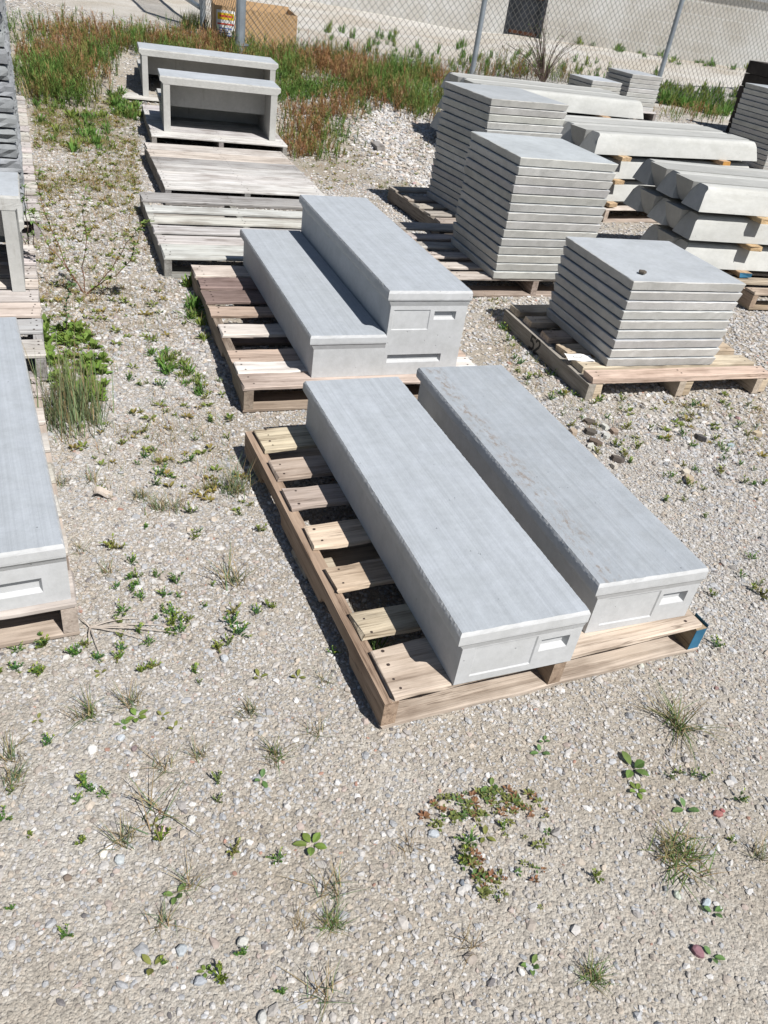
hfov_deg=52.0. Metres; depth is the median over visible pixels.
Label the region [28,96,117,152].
leafy weeds
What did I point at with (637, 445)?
weed sprig
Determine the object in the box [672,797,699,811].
broadleaf seedling
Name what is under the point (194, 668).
weed sprig
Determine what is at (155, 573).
weed sprig
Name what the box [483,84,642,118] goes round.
wheel stop
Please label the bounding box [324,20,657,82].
leafy weeds
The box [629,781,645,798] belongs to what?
broadleaf seedling
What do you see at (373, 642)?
grass tuft
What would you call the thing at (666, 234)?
wheel stop
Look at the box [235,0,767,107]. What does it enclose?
chain link fence
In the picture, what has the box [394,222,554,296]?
pallet
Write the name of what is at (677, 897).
stone
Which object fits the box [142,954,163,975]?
broadleaf seedling
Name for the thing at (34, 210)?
branching weed
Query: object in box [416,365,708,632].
concrete step
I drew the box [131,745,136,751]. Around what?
stone
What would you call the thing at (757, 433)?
stone
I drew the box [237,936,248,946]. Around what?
stone
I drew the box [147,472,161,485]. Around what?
weed sprig
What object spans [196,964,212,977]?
broadleaf seedling
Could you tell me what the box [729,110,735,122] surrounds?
dark crate
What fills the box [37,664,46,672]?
weed sprig
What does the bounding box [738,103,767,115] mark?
concrete paver
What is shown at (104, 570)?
grass tuft
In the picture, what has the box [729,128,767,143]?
concrete paver
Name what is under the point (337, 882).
grass tuft
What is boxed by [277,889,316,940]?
grass tuft
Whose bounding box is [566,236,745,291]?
concrete paver
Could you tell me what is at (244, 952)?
weed sprig
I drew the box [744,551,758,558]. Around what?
weed sprig
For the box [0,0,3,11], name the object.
rock faced paver
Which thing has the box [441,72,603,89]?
wheel stop
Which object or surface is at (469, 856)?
weed sprig
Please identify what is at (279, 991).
weed sprig
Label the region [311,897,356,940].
grass tuft
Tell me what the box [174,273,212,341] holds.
leafy weeds
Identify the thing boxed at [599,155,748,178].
wheel stop
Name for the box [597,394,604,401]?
weed sprig
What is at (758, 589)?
weed sprig
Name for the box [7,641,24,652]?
weed sprig
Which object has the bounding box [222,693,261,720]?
grass tuft
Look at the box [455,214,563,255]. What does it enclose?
concrete paver
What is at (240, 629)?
weed sprig
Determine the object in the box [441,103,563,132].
concrete paver
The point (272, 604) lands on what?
weed sprig
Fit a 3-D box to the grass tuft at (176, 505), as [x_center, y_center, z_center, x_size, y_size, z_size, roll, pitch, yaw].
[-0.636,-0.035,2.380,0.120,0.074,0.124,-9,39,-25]
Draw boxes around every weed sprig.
[0,805,12,821]
[3,904,15,909]
[6,784,14,794]
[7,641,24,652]
[7,660,24,672]
[27,661,42,676]
[34,631,47,647]
[36,631,49,648]
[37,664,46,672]
[41,732,54,745]
[57,924,73,939]
[65,642,84,654]
[71,791,82,804]
[74,834,86,845]
[75,770,87,787]
[80,779,95,791]
[90,651,103,662]
[96,785,108,798]
[98,533,126,548]
[109,581,120,588]
[112,650,123,657]
[113,598,130,616]
[114,640,127,650]
[116,436,126,444]
[124,370,136,380]
[124,552,137,564]
[124,571,132,579]
[128,580,135,591]
[130,568,143,578]
[134,588,145,599]
[135,622,144,632]
[136,662,148,671]
[139,423,147,431]
[139,631,154,645]
[140,448,151,457]
[143,658,162,668]
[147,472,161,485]
[151,465,170,475]
[152,568,163,577]
[154,378,167,387]
[154,825,171,840]
[156,586,173,596]
[159,956,167,964]
[161,601,180,618]
[165,610,177,624]
[165,616,189,634]
[169,572,183,583]
[182,452,195,461]
[183,501,197,513]
[183,611,194,622]
[190,529,201,539]
[191,662,199,673]
[206,478,218,487]
[211,770,222,784]
[211,960,228,984]
[212,639,221,652]
[212,792,222,802]
[221,611,245,623]
[225,633,233,645]
[226,602,241,613]
[226,837,240,859]
[227,622,251,636]
[233,946,247,955]
[251,603,261,613]
[256,524,266,530]
[265,598,276,607]
[265,846,285,864]
[273,986,287,994]
[326,645,340,653]
[453,825,479,847]
[458,844,476,863]
[497,819,506,830]
[515,358,525,364]
[548,390,556,399]
[592,868,603,883]
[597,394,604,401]
[612,438,624,446]
[619,392,626,401]
[620,447,629,456]
[622,421,632,429]
[635,439,643,448]
[664,769,675,778]
[675,765,685,773]
[678,427,689,436]
[686,399,700,406]
[686,477,696,486]
[698,767,713,780]
[709,587,717,595]
[710,634,725,646]
[717,463,726,473]
[727,834,736,844]
[734,788,749,802]
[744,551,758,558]
[751,582,767,599]
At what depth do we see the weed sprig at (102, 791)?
1.59 m
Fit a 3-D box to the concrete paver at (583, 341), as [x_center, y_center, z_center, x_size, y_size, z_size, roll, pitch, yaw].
[1.168,-0.846,3.779,0.590,0.040,0.585,-5,37,-19]
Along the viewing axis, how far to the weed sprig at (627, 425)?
3.23 m
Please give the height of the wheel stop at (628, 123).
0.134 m
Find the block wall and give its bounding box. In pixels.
[309,0,767,68]
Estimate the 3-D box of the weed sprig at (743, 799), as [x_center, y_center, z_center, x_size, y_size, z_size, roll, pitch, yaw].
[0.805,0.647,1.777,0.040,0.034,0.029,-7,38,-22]
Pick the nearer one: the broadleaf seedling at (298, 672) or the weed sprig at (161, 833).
the weed sprig at (161, 833)
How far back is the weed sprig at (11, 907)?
1.39 m
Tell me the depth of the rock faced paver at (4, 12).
4.78 m
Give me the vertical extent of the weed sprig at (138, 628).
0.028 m
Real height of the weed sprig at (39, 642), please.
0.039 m
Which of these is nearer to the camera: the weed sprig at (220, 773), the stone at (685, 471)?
the weed sprig at (220, 773)
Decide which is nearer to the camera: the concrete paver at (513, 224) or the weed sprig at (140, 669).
the weed sprig at (140, 669)
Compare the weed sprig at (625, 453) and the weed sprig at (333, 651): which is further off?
the weed sprig at (625, 453)
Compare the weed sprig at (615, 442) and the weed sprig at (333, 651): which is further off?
the weed sprig at (615, 442)
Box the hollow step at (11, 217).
[0,172,25,291]
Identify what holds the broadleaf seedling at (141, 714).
on the ground at (28, 1006)
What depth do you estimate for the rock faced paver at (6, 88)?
3.76 m
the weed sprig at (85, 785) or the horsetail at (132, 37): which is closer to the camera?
the weed sprig at (85, 785)
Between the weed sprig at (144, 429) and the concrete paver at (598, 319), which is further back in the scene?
the concrete paver at (598, 319)
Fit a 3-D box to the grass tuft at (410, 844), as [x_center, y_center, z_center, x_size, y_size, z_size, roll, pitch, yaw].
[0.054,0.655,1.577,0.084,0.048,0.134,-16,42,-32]
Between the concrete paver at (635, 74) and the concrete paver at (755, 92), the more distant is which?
the concrete paver at (635, 74)
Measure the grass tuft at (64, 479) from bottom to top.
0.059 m
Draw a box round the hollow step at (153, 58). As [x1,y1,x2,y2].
[137,42,278,96]
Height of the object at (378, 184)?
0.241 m
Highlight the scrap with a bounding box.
[93,486,112,497]
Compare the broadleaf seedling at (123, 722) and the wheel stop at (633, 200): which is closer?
the broadleaf seedling at (123, 722)
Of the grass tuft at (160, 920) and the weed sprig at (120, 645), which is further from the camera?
the weed sprig at (120, 645)
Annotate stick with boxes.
[387,164,412,168]
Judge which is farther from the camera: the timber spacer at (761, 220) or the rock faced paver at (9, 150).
the timber spacer at (761, 220)
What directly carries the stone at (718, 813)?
on the ground at (28, 1006)
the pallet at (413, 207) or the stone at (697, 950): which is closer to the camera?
the stone at (697, 950)
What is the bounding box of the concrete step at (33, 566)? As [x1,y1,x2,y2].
[0,317,70,610]
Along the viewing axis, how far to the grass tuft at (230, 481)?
2.51 m
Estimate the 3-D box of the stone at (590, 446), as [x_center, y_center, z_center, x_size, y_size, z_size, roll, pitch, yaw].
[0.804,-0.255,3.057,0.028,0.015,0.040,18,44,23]
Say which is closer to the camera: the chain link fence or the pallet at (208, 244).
the pallet at (208, 244)
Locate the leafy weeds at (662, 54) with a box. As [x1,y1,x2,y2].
[577,37,748,69]
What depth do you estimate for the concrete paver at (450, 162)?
5.26 m
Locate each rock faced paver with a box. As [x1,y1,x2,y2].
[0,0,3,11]
[0,12,3,28]
[0,13,4,46]
[0,25,9,63]
[0,56,14,96]
[0,59,10,80]
[0,68,15,111]
[0,83,16,127]
[0,113,17,142]
[0,120,22,172]
[0,125,18,157]
[3,3,7,29]
[18,170,22,186]
[20,166,24,197]
[22,161,26,210]
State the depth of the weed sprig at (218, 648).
1.94 m
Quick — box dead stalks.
[78,617,187,653]
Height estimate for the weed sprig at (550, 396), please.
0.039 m
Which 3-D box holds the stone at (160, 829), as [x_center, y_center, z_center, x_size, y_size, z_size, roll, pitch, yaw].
[-0.432,0.622,1.543,0.026,0.013,0.019,32,33,28]
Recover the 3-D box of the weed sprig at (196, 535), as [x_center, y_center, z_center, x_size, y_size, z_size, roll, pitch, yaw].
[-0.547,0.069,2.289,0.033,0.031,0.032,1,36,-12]
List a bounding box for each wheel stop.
[430,112,440,129]
[437,95,444,108]
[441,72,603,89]
[449,73,617,93]
[459,78,618,94]
[464,79,636,99]
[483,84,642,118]
[560,122,726,144]
[562,117,722,131]
[565,115,700,125]
[567,112,632,119]
[571,124,748,145]
[579,131,756,160]
[597,154,741,161]
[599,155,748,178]
[606,179,652,200]
[623,185,656,211]
[632,159,767,185]
[639,224,672,240]
[641,188,679,213]
[647,198,682,224]
[651,161,767,186]
[656,170,767,197]
[657,228,685,242]
[666,201,734,227]
[672,211,767,244]
[673,239,767,270]
[676,173,767,199]
[681,183,767,216]
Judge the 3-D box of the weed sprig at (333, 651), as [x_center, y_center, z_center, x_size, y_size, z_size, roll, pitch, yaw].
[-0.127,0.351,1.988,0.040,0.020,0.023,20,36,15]
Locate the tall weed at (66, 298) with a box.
[62,281,76,332]
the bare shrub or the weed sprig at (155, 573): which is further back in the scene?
the bare shrub
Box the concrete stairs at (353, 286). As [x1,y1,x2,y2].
[240,195,472,377]
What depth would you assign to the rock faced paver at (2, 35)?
3.65 m
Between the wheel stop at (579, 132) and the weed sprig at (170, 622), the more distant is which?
the wheel stop at (579, 132)
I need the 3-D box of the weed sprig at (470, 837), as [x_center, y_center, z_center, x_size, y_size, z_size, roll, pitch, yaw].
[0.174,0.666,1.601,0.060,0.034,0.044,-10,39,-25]
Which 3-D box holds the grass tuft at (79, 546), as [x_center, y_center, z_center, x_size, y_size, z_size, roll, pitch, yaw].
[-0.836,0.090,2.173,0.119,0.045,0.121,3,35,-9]
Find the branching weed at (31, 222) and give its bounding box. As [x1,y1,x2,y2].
[20,183,35,244]
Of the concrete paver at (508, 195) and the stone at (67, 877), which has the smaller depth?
the stone at (67, 877)
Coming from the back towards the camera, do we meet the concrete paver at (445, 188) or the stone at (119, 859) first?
the concrete paver at (445, 188)
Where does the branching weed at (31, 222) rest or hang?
on the ground at (28, 1006)
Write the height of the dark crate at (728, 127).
0.122 m
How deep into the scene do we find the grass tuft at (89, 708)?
1.73 m
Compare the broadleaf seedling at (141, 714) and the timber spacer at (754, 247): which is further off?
the timber spacer at (754, 247)
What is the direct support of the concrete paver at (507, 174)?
on the concrete paver at (505, 183)
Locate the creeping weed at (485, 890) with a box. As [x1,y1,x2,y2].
[458,842,508,902]
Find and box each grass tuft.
[0,724,39,774]
[1,753,33,799]
[56,466,75,487]
[56,680,121,732]
[68,461,105,483]
[70,538,97,555]
[89,753,209,860]
[94,553,142,580]
[94,811,154,857]
[107,675,152,710]
[125,484,155,503]
[130,887,206,937]
[131,745,191,793]
[144,492,170,512]
[153,844,220,904]
[158,487,192,512]
[179,734,212,762]
[201,543,259,590]
[205,455,257,502]
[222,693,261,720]
[248,731,306,777]
[272,952,363,1023]
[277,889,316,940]
[278,849,374,942]
[287,712,340,751]
[307,663,342,693]
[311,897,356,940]
[338,597,397,649]
[394,813,440,860]
[441,921,501,981]
[572,941,624,998]
[603,670,743,769]
[632,805,732,915]
[743,832,767,872]
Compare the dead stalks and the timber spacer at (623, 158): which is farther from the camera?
the timber spacer at (623, 158)
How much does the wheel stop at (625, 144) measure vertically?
0.134 m
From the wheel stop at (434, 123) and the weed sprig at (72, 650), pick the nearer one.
the weed sprig at (72, 650)
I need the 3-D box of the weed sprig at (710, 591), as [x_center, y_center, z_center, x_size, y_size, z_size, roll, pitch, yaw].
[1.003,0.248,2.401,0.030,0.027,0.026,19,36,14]
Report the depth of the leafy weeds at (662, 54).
13.95 m
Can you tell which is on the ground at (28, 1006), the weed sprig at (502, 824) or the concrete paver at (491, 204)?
the weed sprig at (502, 824)
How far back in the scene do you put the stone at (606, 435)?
3.14 m
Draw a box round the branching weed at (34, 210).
[26,167,153,293]
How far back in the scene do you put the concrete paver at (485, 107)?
4.92 m
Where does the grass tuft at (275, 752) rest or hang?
on the ground at (28, 1006)
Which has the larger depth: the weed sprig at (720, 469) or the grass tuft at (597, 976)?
the weed sprig at (720, 469)
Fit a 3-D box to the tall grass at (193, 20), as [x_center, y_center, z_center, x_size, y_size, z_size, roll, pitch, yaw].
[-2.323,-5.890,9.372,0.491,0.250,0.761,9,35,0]
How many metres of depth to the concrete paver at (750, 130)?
7.81 m
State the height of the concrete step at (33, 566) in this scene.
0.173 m
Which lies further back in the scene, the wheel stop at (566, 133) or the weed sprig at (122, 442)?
the wheel stop at (566, 133)
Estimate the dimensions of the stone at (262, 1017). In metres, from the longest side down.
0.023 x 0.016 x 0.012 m
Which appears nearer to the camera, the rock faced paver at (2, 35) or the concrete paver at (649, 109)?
the rock faced paver at (2, 35)
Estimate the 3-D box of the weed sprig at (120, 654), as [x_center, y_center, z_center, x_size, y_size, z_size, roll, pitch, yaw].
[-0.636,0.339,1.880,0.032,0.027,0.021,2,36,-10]
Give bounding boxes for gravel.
[0,0,767,1023]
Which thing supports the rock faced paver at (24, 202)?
on the pallet at (32, 198)
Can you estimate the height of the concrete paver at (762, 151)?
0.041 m
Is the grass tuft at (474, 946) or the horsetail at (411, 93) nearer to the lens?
the grass tuft at (474, 946)
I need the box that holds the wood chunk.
[371,141,384,150]
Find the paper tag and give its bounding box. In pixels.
[564,353,593,361]
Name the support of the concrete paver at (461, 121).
on the concrete paver at (455, 127)
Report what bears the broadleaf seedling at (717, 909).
on the ground at (28, 1006)
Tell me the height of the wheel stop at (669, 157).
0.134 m
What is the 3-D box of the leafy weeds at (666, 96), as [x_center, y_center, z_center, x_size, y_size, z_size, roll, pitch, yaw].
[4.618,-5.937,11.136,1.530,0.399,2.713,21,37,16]
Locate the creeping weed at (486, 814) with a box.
[437,805,551,909]
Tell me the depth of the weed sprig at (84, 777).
1.60 m
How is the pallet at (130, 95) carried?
on the ground at (28, 1006)
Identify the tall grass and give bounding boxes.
[14,64,40,97]
[15,320,115,443]
[171,6,208,30]
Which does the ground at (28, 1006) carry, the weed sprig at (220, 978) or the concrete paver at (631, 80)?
the weed sprig at (220, 978)
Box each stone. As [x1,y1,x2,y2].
[63,874,71,880]
[87,744,96,754]
[99,849,107,858]
[105,843,112,848]
[115,854,123,864]
[116,734,124,741]
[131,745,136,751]
[158,824,168,835]
[176,944,186,956]
[188,815,194,823]
[194,975,206,985]
[220,654,228,662]
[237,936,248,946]
[246,839,253,845]
[257,1010,266,1023]
[428,829,438,837]
[429,863,433,871]
[518,967,524,976]
[569,427,577,435]
[582,418,595,424]
[584,428,597,435]
[587,442,594,449]
[589,437,602,446]
[600,422,608,430]
[603,432,610,438]
[609,427,618,434]
[610,454,624,463]
[610,462,617,469]
[674,890,680,899]
[681,468,690,474]
[684,474,693,483]
[691,944,703,958]
[694,433,706,441]
[702,898,710,906]
[713,810,722,817]
[751,430,762,436]
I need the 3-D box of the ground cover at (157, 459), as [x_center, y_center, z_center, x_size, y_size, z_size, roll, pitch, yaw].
[-1.674,-1.724,4.522,0.919,0.088,6.076,-4,37,-19]
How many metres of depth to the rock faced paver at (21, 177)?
4.00 m
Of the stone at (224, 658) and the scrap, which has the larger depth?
the scrap
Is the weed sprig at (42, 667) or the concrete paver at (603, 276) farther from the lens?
the concrete paver at (603, 276)
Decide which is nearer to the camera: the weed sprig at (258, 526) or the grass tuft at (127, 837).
the grass tuft at (127, 837)
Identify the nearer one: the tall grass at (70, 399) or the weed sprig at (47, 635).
the weed sprig at (47, 635)
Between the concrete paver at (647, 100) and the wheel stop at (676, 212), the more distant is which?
the concrete paver at (647, 100)
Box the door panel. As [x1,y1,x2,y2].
[503,0,547,38]
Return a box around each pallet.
[0,244,47,380]
[0,377,79,648]
[16,95,27,125]
[20,125,32,174]
[22,165,42,239]
[122,92,158,101]
[139,192,302,277]
[142,104,286,156]
[144,142,324,210]
[191,265,474,412]
[244,425,708,728]
[387,186,456,233]
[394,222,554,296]
[502,304,767,399]
[601,201,657,222]
[630,111,656,120]
[720,269,767,309]
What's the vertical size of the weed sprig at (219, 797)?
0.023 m
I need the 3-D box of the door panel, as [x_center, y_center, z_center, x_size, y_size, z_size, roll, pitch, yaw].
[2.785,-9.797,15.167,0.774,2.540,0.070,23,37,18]
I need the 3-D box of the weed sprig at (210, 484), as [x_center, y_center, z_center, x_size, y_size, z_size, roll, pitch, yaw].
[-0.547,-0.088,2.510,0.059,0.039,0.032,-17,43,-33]
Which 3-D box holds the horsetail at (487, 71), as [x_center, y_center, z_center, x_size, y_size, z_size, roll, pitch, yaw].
[1.714,-5.595,9.793,2.167,0.395,0.811,-20,45,-35]
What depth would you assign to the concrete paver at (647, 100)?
8.63 m
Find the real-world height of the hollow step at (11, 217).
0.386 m
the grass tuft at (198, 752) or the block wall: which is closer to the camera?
the grass tuft at (198, 752)
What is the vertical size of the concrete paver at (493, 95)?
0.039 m
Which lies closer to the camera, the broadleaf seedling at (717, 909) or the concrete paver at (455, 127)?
the broadleaf seedling at (717, 909)
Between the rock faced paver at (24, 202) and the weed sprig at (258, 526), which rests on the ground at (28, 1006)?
the weed sprig at (258, 526)
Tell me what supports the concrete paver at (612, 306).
on the concrete paver at (594, 304)
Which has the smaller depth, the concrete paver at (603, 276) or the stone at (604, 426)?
the stone at (604, 426)
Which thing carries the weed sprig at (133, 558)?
on the ground at (28, 1006)
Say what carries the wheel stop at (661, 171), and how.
on the timber spacer
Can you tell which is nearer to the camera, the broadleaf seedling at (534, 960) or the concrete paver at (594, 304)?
the broadleaf seedling at (534, 960)
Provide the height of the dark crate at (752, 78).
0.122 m
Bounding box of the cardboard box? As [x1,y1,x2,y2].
[211,0,297,51]
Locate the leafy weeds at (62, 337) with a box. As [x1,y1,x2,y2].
[42,313,111,401]
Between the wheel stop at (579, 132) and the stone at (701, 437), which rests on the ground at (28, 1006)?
the stone at (701, 437)
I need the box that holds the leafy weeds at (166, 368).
[143,332,207,395]
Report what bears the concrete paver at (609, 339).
on the concrete paver at (593, 338)
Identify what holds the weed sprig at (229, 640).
on the ground at (28, 1006)
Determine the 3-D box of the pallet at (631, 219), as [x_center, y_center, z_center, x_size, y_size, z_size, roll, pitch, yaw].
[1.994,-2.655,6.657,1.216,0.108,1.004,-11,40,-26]
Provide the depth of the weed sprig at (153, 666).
1.87 m
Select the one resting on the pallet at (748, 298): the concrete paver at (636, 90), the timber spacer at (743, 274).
the timber spacer at (743, 274)
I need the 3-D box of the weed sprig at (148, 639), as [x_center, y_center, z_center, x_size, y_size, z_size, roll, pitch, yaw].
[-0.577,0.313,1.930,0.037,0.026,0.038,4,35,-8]
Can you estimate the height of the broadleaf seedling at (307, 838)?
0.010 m
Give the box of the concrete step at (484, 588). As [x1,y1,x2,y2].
[303,377,590,684]
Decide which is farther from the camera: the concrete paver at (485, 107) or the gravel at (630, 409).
the concrete paver at (485, 107)
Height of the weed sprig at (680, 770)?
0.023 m
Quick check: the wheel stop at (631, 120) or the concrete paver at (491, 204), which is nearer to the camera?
the concrete paver at (491, 204)
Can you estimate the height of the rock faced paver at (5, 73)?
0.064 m
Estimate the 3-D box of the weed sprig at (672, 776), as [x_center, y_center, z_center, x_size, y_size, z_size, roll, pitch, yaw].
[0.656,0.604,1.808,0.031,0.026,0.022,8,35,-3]
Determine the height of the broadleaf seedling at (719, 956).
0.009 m
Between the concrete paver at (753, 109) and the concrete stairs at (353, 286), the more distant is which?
the concrete paver at (753, 109)
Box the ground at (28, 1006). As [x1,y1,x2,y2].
[0,0,767,1023]
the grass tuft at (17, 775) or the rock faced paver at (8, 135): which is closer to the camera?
the grass tuft at (17, 775)
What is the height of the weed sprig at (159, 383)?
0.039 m
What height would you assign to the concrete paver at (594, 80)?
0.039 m
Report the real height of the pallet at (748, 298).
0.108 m
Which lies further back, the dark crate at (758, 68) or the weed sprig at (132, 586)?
the dark crate at (758, 68)
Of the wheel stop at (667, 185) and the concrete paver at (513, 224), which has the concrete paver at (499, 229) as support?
the concrete paver at (513, 224)
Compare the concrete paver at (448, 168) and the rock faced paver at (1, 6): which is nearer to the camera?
the rock faced paver at (1, 6)
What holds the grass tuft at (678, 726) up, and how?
on the ground at (28, 1006)
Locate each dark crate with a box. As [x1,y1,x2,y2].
[726,122,731,132]
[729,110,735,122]
[733,98,739,109]
[736,86,745,97]
[741,73,767,85]
[746,60,767,77]
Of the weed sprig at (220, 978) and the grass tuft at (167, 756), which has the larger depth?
the grass tuft at (167, 756)
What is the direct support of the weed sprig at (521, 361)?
on the ground at (28, 1006)
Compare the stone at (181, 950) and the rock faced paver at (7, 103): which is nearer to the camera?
the stone at (181, 950)
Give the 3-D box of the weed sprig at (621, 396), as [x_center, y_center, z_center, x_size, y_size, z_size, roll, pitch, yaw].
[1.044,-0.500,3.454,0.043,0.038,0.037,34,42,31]
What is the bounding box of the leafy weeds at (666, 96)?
[657,78,738,116]
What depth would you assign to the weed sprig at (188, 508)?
2.39 m
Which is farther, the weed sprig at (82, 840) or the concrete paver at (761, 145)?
the concrete paver at (761, 145)
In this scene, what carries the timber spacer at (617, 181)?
on the wheel stop
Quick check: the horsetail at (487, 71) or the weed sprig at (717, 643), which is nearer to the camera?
the weed sprig at (717, 643)
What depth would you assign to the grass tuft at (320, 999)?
1.34 m
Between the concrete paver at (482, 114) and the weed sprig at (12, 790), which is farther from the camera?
the concrete paver at (482, 114)
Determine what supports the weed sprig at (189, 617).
on the ground at (28, 1006)
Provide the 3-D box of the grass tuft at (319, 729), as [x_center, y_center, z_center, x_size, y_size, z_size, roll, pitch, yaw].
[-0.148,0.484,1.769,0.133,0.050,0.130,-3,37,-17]
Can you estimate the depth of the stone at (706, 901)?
1.57 m
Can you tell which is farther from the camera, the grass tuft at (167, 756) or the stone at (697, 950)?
the grass tuft at (167, 756)
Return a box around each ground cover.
[26,102,248,528]
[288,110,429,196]
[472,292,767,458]
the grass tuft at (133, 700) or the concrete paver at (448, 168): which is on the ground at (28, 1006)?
the grass tuft at (133, 700)
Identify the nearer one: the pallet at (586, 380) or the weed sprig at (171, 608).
the weed sprig at (171, 608)
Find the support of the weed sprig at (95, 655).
on the ground at (28, 1006)
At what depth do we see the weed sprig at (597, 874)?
1.58 m
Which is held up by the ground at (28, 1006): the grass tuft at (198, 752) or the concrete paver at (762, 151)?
the grass tuft at (198, 752)
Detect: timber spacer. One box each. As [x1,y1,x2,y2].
[588,114,610,117]
[605,201,617,206]
[607,155,631,161]
[611,179,624,184]
[706,159,730,165]
[726,269,751,277]
[735,243,762,251]
[744,215,767,224]
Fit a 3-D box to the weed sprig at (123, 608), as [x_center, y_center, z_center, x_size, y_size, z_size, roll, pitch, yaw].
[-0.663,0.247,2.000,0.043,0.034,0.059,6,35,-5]
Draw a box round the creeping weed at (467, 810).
[418,784,543,831]
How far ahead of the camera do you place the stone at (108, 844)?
1.50 m
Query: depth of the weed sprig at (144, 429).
2.73 m
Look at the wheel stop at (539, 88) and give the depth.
6.97 m
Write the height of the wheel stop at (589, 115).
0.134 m
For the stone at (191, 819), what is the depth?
1.57 m
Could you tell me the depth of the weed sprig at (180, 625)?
1.98 m
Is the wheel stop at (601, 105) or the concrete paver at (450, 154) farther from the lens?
the wheel stop at (601, 105)
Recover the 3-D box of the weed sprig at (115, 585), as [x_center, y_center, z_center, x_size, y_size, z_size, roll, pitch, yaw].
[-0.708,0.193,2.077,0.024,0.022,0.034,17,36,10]
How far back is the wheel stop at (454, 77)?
7.16 m
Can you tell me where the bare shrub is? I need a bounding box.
[499,0,583,81]
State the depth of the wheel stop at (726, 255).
4.90 m
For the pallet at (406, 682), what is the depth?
2.06 m
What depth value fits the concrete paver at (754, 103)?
7.73 m
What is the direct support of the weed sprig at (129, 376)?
on the ground at (28, 1006)
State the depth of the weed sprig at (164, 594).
2.08 m
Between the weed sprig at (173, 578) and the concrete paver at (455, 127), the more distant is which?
the concrete paver at (455, 127)
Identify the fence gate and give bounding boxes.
[185,0,235,46]
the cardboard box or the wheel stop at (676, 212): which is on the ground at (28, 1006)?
the cardboard box
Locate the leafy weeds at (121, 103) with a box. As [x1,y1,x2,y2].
[102,85,142,120]
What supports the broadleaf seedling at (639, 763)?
on the ground at (28, 1006)
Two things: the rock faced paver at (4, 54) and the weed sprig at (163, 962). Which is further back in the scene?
the rock faced paver at (4, 54)
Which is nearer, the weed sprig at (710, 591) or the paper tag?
the weed sprig at (710, 591)
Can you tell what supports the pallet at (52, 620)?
on the ground at (28, 1006)
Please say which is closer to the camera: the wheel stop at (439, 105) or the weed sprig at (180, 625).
the weed sprig at (180, 625)
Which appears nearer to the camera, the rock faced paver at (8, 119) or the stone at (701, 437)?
the stone at (701, 437)
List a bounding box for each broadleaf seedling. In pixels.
[32,713,42,722]
[114,719,129,728]
[125,708,147,722]
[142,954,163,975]
[157,711,169,719]
[163,883,185,904]
[168,720,182,728]
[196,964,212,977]
[254,669,267,678]
[255,768,267,787]
[291,669,305,677]
[293,832,326,855]
[480,825,495,842]
[483,777,497,792]
[521,954,538,975]
[530,744,549,754]
[622,751,648,777]
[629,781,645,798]
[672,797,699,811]
[704,906,722,917]
[704,946,724,962]
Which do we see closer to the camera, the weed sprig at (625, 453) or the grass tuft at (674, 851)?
the grass tuft at (674, 851)
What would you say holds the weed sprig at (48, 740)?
on the ground at (28, 1006)
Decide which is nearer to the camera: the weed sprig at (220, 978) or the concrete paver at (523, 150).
the weed sprig at (220, 978)
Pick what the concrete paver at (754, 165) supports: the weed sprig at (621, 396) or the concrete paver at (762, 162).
the concrete paver at (762, 162)
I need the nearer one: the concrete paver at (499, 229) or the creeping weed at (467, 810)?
the creeping weed at (467, 810)
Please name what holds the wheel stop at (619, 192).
on the timber spacer
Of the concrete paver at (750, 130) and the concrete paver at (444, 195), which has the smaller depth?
the concrete paver at (444, 195)
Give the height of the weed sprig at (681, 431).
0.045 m
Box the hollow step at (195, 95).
[156,68,280,140]
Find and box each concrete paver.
[427,191,456,213]
[429,185,458,205]
[430,178,460,199]
[431,165,463,186]
[431,172,461,193]
[433,158,464,179]
[434,152,463,172]
[435,145,465,164]
[436,131,470,151]
[436,138,467,158]
[438,124,471,144]
[439,117,472,137]
[440,110,561,138]
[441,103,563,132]
[442,96,564,125]
[444,88,566,118]
[445,81,568,110]
[451,237,557,278]
[453,222,560,262]
[453,229,560,270]
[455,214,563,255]
[457,206,565,246]
[458,198,597,238]
[460,190,600,231]
[462,182,602,223]
[463,174,605,214]
[464,165,606,206]
[466,157,609,197]
[468,148,612,189]
[469,140,615,180]
[471,131,617,171]
[547,308,715,365]
[549,299,719,356]
[551,291,722,348]
[554,282,726,338]
[555,273,729,328]
[558,264,733,319]
[560,255,737,310]
[563,246,741,300]
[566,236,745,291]
[569,78,620,91]
[570,74,621,86]
[605,76,659,89]
[606,72,660,85]
[608,67,662,80]
[619,90,657,98]
[619,94,655,102]
[620,85,658,94]
[641,102,654,107]
[643,107,653,111]
[728,133,767,149]
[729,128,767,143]
[731,123,767,138]
[732,118,767,132]
[735,113,767,126]
[736,108,767,121]
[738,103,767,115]
[740,98,767,109]
[742,93,767,104]
[742,161,767,169]
[744,88,767,98]
[745,83,767,92]
[752,158,767,165]
[757,147,767,155]
[757,153,767,160]
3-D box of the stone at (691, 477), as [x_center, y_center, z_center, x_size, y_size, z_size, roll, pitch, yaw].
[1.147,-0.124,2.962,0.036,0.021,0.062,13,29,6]
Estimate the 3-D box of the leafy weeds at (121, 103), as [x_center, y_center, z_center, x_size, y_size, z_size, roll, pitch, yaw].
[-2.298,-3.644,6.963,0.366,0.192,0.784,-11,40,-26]
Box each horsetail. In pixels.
[6,3,304,78]
[11,28,115,110]
[247,27,467,122]
[275,66,389,162]
[455,47,582,82]
[653,99,730,124]
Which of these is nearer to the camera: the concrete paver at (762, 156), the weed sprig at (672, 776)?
the weed sprig at (672, 776)
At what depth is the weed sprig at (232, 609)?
2.06 m
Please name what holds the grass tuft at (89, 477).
on the ground at (28, 1006)

